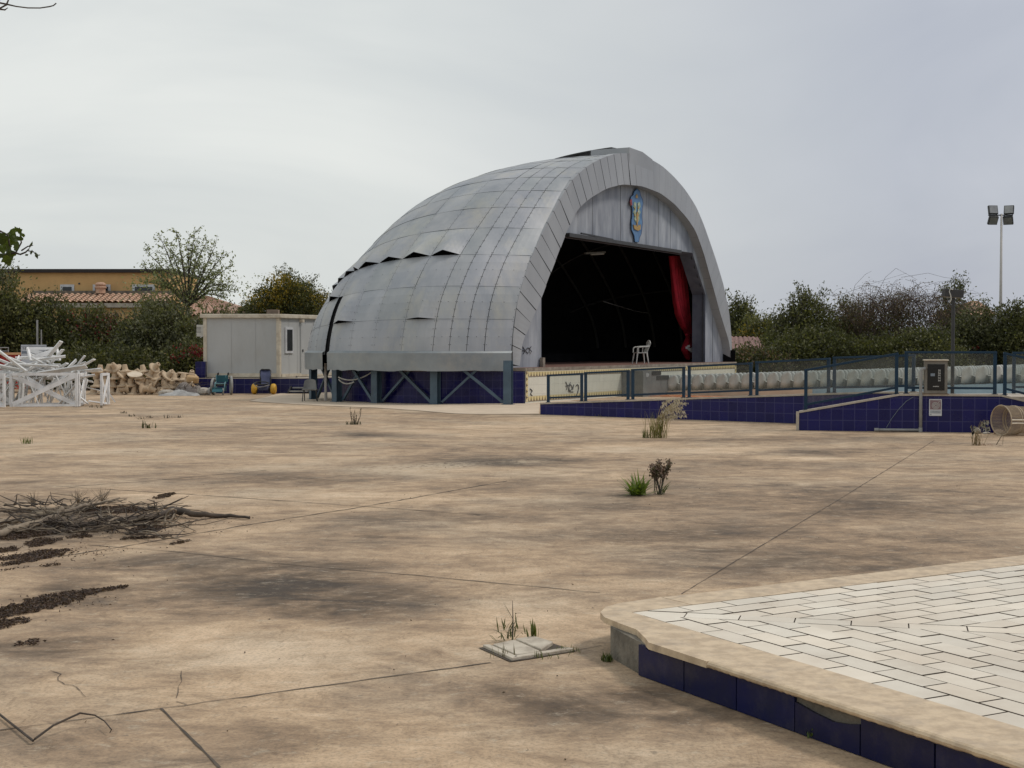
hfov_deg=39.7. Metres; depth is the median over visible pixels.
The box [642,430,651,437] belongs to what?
grass tuft
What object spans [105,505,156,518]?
dead branch
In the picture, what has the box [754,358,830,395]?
glass railing
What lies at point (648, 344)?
garden chair
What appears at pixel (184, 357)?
shrub
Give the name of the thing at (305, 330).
door
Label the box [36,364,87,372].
plank
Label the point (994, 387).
glass railing
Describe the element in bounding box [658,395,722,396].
terracotta floor
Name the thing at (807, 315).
shrub
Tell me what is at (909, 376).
auditorium seat
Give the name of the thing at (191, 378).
cracked block
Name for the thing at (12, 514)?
dead branch
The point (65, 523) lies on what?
dead branch
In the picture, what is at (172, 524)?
dead branch
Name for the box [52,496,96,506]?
dead branch
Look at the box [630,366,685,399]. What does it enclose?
glass railing
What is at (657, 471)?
flowering weed
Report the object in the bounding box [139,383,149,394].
parasol base
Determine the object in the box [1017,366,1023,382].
auditorium seat
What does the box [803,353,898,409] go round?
glass railing
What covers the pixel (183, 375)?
parasol base
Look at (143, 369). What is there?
parasol base
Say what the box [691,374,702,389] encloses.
auditorium seat
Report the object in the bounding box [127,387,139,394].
parasol base
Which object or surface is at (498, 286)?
bandshell
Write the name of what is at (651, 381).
stage steps
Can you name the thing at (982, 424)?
dry weed
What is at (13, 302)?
shrub
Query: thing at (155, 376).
parasol base
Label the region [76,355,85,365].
plank
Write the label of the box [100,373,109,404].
wooden frame
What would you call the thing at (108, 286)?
window
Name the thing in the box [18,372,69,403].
wooden frame
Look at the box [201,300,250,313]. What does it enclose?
shrub
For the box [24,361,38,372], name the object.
plank
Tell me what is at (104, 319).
shrub
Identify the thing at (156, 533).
dead branch
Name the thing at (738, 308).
shrub
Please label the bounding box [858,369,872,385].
auditorium seat
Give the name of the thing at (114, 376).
parasol base
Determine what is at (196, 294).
sparse tree
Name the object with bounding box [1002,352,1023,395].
glass railing
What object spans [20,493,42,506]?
dry sprig
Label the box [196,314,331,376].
site cabin
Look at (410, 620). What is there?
ground crumbs
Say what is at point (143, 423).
grass tuft
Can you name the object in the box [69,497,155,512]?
dead branch
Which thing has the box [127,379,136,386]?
parasol base
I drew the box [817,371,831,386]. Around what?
auditorium seat
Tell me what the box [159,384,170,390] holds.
parasol base
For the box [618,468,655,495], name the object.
leafy weed
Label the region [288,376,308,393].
metal steps
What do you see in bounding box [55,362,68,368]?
plank
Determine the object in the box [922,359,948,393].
metal cabinet
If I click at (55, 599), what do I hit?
leaf litter
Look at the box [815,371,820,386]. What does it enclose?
auditorium seat
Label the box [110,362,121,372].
parasol base
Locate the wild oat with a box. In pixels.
[642,397,686,437]
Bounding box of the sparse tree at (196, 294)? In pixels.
[111,225,264,315]
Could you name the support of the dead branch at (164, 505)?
on the plaza
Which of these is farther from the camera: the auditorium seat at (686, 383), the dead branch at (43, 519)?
the auditorium seat at (686, 383)
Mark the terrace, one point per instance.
(920, 667)
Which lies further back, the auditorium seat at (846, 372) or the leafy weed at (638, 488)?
the auditorium seat at (846, 372)
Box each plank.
[0,350,26,372]
[0,365,20,370]
[8,363,58,367]
[9,356,43,370]
[21,376,24,403]
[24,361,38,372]
[24,371,29,402]
[27,378,43,403]
[32,355,65,360]
[32,357,54,368]
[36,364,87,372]
[37,349,63,377]
[46,340,62,356]
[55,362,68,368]
[58,384,74,403]
[68,368,102,372]
[69,374,94,380]
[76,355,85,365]
[81,378,87,401]
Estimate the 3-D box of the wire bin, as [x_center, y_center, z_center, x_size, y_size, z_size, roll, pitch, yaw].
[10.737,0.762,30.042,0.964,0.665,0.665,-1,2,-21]
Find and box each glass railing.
[546,373,583,402]
[584,370,629,400]
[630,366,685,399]
[686,362,753,397]
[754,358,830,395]
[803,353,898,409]
[831,354,916,392]
[903,351,996,393]
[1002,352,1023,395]
[1011,352,1023,393]
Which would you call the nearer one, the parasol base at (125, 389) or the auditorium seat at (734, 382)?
the auditorium seat at (734, 382)
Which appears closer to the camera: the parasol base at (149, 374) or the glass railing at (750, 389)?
the glass railing at (750, 389)
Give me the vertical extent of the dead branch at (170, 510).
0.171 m
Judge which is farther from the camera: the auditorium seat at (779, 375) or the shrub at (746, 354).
the shrub at (746, 354)
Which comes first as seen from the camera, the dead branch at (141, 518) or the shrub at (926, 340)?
the dead branch at (141, 518)
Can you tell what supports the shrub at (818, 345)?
on the ground
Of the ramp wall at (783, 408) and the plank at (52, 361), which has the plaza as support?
the ramp wall at (783, 408)
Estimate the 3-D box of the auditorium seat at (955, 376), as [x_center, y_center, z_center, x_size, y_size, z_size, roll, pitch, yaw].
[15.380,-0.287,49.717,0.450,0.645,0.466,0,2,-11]
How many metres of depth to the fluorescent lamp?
57.81 m
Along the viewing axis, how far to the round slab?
54.44 m
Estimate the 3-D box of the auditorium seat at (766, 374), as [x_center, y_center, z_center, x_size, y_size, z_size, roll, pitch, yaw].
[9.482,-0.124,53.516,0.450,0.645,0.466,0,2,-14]
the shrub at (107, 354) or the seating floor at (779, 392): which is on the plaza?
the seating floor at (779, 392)
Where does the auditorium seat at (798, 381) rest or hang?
on the seating floor at (779, 392)
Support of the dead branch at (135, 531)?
on the dead branch at (128, 530)
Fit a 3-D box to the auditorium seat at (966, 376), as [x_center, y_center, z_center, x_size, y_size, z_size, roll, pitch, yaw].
[15.828,-0.300,49.470,0.450,0.645,0.466,0,2,-15]
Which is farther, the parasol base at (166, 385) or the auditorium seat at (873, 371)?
the parasol base at (166, 385)
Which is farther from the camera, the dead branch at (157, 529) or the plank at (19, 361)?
the plank at (19, 361)
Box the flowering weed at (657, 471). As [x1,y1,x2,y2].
[647,458,675,494]
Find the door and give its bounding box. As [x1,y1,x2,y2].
[300,324,312,373]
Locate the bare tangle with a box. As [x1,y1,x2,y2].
[784,268,986,338]
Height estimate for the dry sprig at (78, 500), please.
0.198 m
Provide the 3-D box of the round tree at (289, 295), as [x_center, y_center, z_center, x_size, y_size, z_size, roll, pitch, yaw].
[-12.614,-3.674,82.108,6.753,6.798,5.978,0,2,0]
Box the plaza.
[0,388,1023,767]
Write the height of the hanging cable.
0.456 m
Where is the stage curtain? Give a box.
[668,256,691,359]
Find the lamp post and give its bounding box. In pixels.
[942,289,963,393]
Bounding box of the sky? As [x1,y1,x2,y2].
[0,0,1023,334]
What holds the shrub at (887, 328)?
on the ground
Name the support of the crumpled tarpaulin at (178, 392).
on the plaza
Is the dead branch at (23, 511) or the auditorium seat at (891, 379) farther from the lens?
the auditorium seat at (891, 379)
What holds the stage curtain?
hanging from the bandshell
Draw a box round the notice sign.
[929,399,941,415]
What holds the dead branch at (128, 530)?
on the plaza
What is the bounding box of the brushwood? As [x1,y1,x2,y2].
[165,381,211,389]
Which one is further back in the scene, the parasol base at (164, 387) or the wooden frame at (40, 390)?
the parasol base at (164, 387)
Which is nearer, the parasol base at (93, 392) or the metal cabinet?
the metal cabinet
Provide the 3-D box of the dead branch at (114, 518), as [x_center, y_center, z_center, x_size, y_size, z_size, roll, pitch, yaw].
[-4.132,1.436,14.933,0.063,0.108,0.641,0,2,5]
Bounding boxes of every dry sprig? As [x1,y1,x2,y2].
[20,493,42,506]
[70,489,84,503]
[92,489,113,504]
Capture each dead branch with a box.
[0,493,98,513]
[0,494,53,506]
[0,500,62,512]
[0,507,64,536]
[0,508,92,527]
[0,514,64,526]
[0,517,60,531]
[0,519,61,530]
[3,505,88,527]
[4,492,71,505]
[6,512,64,524]
[12,491,125,515]
[19,515,84,528]
[20,504,125,517]
[23,510,60,528]
[23,510,71,519]
[24,506,173,527]
[29,512,44,519]
[48,509,83,523]
[48,519,140,533]
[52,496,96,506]
[56,505,170,526]
[56,513,99,525]
[61,505,91,521]
[61,514,148,532]
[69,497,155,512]
[70,498,126,507]
[73,516,158,527]
[93,513,153,522]
[93,516,154,526]
[94,522,194,535]
[98,507,134,523]
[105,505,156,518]
[106,500,163,504]
[106,517,162,532]
[107,516,127,528]
[119,518,209,535]
[127,527,191,540]
[129,496,187,512]
[137,503,203,511]
[138,507,169,515]
[139,516,205,530]
[143,513,228,526]
[147,498,181,516]
[156,504,177,521]
[163,508,176,524]
[170,506,249,518]
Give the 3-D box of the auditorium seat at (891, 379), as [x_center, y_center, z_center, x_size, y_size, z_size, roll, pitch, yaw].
[13.625,-0.237,50.688,0.450,0.645,0.466,0,2,-12]
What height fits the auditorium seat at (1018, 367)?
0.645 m
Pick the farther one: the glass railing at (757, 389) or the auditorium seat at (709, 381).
the auditorium seat at (709, 381)
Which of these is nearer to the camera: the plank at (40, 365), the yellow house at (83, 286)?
the plank at (40, 365)
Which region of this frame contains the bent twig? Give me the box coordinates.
[0,712,111,741]
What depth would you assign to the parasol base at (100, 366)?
54.97 m
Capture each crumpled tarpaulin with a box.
[158,389,198,395]
[174,382,200,392]
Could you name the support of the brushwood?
on the crumpled tarpaulin at (182, 385)
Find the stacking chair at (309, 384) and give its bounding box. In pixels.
[302,379,317,400]
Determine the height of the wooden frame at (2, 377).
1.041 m
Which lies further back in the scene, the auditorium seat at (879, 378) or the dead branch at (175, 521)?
the auditorium seat at (879, 378)
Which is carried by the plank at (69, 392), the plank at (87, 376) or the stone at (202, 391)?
the plank at (87, 376)
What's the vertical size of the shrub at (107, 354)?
2.552 m
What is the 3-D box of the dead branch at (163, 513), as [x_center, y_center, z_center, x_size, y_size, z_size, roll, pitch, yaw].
[-4.283,1.396,14.881,1.763,0.211,0.925,-1,2,-32]
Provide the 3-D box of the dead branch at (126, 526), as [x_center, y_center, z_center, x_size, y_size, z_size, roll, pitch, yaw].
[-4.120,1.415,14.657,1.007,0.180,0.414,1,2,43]
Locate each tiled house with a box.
[190,296,241,330]
[731,336,763,350]
[931,301,992,365]
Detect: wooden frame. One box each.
[0,371,14,404]
[0,373,5,406]
[9,373,77,406]
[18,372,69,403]
[26,347,60,360]
[78,373,85,405]
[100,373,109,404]
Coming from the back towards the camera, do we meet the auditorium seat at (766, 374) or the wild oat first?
the auditorium seat at (766, 374)
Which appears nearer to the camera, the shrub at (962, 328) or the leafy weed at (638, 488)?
the leafy weed at (638, 488)
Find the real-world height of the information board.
1.930 m
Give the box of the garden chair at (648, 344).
[632,340,650,363]
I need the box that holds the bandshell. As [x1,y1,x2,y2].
[304,147,736,404]
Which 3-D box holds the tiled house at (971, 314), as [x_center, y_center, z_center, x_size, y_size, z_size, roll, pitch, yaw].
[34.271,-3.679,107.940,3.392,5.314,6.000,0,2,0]
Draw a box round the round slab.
[127,371,142,377]
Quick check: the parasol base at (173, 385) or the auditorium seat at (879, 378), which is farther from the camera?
the parasol base at (173, 385)
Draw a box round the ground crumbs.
[20,428,1018,759]
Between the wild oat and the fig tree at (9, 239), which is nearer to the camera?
the fig tree at (9, 239)
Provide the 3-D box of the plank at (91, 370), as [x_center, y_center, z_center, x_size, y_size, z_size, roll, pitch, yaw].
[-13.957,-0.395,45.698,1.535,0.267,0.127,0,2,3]
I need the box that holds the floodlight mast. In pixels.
[987,205,1013,320]
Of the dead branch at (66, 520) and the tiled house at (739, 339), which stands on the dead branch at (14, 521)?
the dead branch at (66, 520)
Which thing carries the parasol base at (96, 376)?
on the parasol base at (96, 382)
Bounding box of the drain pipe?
[874,367,925,431]
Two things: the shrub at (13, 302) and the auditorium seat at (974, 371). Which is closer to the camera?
the auditorium seat at (974, 371)
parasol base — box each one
[87,387,99,394]
[90,379,99,387]
[91,372,100,379]
[96,365,105,372]
[103,364,112,371]
[106,387,114,394]
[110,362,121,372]
[110,372,120,379]
[110,380,116,387]
[114,387,124,394]
[117,370,126,380]
[117,379,125,386]
[119,364,130,372]
[119,383,128,393]
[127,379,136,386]
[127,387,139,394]
[135,376,145,384]
[139,365,148,372]
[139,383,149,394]
[144,370,153,378]
[147,383,157,394]
[149,362,159,372]
[149,378,158,386]
[150,373,161,380]
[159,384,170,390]
[160,380,167,388]
[162,370,172,380]
[168,378,176,388]
[169,372,179,380]
[177,373,185,380]
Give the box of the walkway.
[997,393,1023,399]
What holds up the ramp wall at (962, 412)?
on the plaza
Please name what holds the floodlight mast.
on the ground
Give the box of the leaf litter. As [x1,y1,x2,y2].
[0,492,290,645]
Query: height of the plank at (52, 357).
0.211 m
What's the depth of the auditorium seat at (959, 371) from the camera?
50.01 m
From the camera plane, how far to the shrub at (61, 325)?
63.41 m
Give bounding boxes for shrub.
[0,259,64,378]
[0,285,106,384]
[46,333,163,389]
[47,299,132,348]
[99,288,207,360]
[137,335,210,389]
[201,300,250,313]
[231,295,258,313]
[725,287,764,348]
[731,309,785,349]
[732,339,802,372]
[751,280,862,350]
[756,319,887,370]
[823,287,880,368]
[840,293,950,365]
[846,318,983,369]
[921,270,981,365]
[936,292,1011,366]
[969,293,1023,365]
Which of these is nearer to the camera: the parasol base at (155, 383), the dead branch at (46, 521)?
the dead branch at (46, 521)
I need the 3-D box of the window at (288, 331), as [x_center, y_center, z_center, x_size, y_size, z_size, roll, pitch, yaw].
[-8.981,-1.767,57.168,0.072,1.050,0.586,1,2,25]
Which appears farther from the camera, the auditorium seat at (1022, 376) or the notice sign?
the auditorium seat at (1022, 376)
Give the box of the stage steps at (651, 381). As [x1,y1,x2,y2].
[622,370,668,396]
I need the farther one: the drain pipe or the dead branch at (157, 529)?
the drain pipe
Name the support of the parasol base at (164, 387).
on the parasol base at (166, 385)
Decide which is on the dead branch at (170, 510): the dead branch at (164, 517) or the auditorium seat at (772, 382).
the dead branch at (164, 517)
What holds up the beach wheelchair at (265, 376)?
on the plaza
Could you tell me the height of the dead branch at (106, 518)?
0.150 m
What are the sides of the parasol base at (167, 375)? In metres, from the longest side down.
0.490 x 0.490 x 0.310 m
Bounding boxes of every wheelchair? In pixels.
[208,372,232,394]
[251,369,276,393]
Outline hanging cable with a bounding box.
[603,301,645,312]
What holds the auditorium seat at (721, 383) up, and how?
on the seating floor at (779, 392)
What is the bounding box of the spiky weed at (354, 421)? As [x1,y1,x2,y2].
[345,408,360,424]
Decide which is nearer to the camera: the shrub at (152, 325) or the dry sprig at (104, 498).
the dry sprig at (104, 498)
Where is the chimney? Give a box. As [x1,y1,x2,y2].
[267,310,279,313]
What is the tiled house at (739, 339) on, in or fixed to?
on the ground
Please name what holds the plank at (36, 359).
on the plank at (31, 367)
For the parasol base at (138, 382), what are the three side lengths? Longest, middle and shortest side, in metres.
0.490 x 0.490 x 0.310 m
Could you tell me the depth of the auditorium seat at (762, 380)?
52.96 m
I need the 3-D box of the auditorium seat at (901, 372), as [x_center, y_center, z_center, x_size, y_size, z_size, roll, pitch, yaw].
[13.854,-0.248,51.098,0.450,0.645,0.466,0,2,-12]
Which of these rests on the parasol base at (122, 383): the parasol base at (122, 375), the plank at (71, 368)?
the parasol base at (122, 375)
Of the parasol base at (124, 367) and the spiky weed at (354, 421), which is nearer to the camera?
the spiky weed at (354, 421)
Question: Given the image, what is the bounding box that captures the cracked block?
[186,375,198,383]
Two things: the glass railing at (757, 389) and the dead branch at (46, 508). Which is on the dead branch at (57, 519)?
the dead branch at (46, 508)
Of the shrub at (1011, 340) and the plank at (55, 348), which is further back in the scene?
the shrub at (1011, 340)
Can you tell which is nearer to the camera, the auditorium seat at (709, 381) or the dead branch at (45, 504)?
the dead branch at (45, 504)
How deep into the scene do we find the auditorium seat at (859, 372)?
51.68 m
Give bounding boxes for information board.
[21,345,46,395]
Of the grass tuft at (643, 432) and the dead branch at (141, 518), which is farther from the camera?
the grass tuft at (643, 432)
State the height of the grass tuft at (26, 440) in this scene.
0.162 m
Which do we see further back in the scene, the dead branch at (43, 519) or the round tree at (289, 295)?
the round tree at (289, 295)
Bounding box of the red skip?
[0,347,20,388]
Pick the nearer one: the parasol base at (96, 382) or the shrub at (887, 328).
the parasol base at (96, 382)
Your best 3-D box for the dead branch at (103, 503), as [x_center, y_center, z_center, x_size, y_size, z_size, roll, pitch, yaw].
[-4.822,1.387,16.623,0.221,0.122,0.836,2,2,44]
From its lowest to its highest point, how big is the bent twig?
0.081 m
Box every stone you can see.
[158,390,172,394]
[197,387,209,394]
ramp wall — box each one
[540,391,922,422]
[796,393,1023,432]
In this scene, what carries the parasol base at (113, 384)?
on the parasol base at (112, 391)
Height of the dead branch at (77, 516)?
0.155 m
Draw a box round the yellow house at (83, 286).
[0,269,197,332]
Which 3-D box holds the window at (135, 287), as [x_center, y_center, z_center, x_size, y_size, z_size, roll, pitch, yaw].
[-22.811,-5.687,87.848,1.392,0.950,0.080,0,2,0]
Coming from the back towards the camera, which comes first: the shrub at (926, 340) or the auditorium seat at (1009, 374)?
the shrub at (926, 340)
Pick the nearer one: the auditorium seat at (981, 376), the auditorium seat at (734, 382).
the auditorium seat at (981, 376)
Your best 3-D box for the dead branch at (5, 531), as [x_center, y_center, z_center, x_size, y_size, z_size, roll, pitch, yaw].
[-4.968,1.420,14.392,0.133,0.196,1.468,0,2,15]
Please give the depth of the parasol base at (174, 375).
54.99 m
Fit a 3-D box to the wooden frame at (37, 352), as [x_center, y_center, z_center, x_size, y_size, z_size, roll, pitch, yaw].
[-15.023,-0.962,45.504,1.066,0.451,0.262,-1,2,-20]
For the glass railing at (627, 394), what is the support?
on the ramp wall at (783, 408)
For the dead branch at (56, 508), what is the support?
on the plaza
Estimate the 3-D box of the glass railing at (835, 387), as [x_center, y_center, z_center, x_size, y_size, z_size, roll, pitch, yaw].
[8.550,-0.230,33.569,2.078,0.960,0.100,1,2,36]
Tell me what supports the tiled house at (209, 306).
on the ground
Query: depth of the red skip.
56.90 m
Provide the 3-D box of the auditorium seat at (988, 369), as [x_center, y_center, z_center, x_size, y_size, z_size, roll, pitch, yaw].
[16.473,-0.323,49.650,0.450,0.645,0.466,0,2,-15]
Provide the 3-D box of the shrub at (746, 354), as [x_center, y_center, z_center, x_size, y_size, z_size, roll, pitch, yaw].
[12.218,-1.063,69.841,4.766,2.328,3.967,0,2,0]
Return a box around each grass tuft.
[20,437,32,443]
[142,420,155,427]
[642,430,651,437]
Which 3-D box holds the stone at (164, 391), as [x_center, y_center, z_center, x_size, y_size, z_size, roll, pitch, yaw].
[-13.148,0.325,54.015,0.689,0.228,0.347,0,2,0]
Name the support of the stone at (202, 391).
on the plaza
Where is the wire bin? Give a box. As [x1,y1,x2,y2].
[990,405,1023,435]
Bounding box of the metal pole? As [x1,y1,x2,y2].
[36,320,38,382]
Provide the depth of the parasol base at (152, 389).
54.87 m
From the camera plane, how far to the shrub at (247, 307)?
79.67 m
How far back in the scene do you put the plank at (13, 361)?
44.42 m
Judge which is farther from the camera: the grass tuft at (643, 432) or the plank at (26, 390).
the plank at (26, 390)
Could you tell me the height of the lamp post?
2.415 m
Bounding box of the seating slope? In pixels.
[812,382,1023,393]
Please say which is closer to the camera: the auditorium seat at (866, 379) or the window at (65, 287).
the auditorium seat at (866, 379)
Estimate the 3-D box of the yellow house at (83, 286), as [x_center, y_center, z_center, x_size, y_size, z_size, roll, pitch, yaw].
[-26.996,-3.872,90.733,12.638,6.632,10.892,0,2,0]
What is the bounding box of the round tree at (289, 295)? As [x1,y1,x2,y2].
[232,263,331,314]
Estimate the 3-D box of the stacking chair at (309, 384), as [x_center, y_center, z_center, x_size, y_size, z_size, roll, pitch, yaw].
[-6.839,0.219,48.291,0.557,0.759,0.660,0,2,0]
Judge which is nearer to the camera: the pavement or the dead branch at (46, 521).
the dead branch at (46, 521)
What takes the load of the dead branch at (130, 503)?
on the plaza
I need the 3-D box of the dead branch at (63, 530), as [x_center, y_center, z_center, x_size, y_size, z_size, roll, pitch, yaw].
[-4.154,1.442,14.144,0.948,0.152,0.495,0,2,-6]
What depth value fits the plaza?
12.43 m
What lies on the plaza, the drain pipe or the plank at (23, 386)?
the plank at (23, 386)
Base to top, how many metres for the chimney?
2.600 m
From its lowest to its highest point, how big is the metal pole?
2.910 m
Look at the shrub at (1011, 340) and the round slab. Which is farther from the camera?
the shrub at (1011, 340)
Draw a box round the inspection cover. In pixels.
[479,636,574,661]
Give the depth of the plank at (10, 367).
44.84 m
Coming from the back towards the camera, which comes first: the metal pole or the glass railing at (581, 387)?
the metal pole
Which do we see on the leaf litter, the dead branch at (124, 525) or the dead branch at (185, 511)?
the dead branch at (124, 525)
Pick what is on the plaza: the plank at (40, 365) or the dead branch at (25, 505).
the dead branch at (25, 505)
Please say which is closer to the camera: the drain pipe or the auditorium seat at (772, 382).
the drain pipe
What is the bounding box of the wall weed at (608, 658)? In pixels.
[601,653,612,661]
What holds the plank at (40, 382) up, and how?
on the plaza
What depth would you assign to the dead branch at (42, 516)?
14.81 m
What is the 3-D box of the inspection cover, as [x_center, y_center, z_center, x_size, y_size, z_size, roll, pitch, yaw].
[0.065,1.646,8.865,0.507,0.030,0.526,-1,2,-32]
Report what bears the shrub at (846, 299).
on the ground
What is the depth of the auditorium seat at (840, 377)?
51.49 m
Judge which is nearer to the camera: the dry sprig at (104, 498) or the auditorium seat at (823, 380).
the dry sprig at (104, 498)
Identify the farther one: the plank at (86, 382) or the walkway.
the plank at (86, 382)
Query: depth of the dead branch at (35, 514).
15.36 m
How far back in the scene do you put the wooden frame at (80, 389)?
44.43 m
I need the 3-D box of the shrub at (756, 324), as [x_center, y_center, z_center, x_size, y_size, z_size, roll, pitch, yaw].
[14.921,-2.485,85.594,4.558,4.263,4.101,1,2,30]
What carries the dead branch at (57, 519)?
on the plaza
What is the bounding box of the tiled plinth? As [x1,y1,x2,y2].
[194,362,331,393]
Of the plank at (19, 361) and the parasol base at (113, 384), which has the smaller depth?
the plank at (19, 361)
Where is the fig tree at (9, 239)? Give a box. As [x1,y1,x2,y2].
[0,0,56,265]
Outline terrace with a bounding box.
[600,555,1023,767]
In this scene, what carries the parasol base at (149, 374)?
on the parasol base at (155, 383)
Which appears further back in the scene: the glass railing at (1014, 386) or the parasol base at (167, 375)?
the parasol base at (167, 375)
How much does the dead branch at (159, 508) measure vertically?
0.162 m
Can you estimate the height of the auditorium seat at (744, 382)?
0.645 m
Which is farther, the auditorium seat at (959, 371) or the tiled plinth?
the tiled plinth
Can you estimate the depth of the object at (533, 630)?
9.15 m
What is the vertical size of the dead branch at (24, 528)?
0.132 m
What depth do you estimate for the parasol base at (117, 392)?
54.91 m
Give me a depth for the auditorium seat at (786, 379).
52.45 m
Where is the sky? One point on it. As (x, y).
(812, 142)
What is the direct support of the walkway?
on the plaza
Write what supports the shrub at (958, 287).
on the ground
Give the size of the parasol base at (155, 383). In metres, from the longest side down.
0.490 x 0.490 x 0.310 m
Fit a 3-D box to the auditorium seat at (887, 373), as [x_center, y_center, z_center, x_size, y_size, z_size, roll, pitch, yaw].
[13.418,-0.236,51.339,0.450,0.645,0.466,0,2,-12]
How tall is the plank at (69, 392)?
0.814 m
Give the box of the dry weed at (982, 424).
[970,420,990,445]
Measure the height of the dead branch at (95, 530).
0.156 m
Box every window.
[60,284,73,299]
[93,284,110,299]
[132,284,154,299]
[284,327,293,352]
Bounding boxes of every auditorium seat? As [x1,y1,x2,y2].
[668,375,678,390]
[677,375,687,389]
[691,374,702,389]
[703,374,714,389]
[714,374,727,389]
[727,373,739,389]
[739,373,748,388]
[753,373,765,388]
[762,372,768,388]
[765,372,778,388]
[773,372,781,388]
[778,372,791,387]
[791,371,803,387]
[808,371,817,386]
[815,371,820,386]
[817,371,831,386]
[831,370,844,385]
[842,370,847,385]
[845,370,858,385]
[856,370,861,385]
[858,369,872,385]
[870,369,874,384]
[872,369,885,385]
[884,369,888,384]
[885,369,900,384]
[898,368,902,384]
[899,368,911,384]
[948,367,957,384]
[954,367,960,384]
[957,366,972,384]
[960,366,975,383]
[972,366,987,383]
[975,366,989,383]
[987,365,1002,383]
[1002,366,1017,382]
[1016,365,1019,381]
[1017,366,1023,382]
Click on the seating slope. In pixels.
(975, 391)
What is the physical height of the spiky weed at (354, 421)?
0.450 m
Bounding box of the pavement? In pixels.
[252,392,573,413]
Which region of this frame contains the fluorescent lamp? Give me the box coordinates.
[584,251,605,254]
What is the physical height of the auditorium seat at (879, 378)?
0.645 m
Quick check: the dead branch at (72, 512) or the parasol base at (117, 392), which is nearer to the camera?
the dead branch at (72, 512)
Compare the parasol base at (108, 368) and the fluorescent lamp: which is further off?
the fluorescent lamp
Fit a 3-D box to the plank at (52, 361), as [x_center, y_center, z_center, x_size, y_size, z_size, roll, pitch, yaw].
[-14.929,-0.559,45.643,1.174,1.130,0.152,1,2,19]
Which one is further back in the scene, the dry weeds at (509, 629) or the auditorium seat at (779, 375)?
the auditorium seat at (779, 375)
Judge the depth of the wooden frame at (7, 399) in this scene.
44.84 m
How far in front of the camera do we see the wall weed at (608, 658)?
8.53 m
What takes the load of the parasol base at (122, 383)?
on the parasol base at (125, 389)
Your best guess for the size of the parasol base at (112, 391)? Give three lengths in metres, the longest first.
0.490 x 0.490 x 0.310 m
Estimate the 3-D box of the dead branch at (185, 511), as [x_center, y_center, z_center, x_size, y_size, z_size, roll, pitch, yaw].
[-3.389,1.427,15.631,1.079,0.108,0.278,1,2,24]
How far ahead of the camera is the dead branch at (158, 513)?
15.42 m
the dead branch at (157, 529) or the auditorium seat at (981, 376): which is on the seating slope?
the auditorium seat at (981, 376)
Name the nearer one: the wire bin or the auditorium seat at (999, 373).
the wire bin
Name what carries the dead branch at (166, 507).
on the plaza
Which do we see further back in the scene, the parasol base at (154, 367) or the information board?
the parasol base at (154, 367)
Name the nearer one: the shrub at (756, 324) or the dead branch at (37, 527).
the dead branch at (37, 527)
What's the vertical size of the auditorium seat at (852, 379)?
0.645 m
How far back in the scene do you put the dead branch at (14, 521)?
14.91 m
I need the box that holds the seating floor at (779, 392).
[667,387,811,395]
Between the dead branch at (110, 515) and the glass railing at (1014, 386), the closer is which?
the dead branch at (110, 515)
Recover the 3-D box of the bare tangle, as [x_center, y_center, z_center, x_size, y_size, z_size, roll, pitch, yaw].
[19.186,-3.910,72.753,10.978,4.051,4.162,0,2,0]
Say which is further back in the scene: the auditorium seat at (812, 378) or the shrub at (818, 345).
the shrub at (818, 345)
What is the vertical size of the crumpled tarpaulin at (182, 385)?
0.506 m
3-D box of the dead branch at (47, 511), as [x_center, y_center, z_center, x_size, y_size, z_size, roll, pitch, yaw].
[-4.835,1.338,16.115,0.584,0.203,2.128,1,2,19]
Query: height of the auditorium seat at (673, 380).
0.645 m
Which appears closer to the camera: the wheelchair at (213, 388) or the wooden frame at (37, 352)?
the wooden frame at (37, 352)

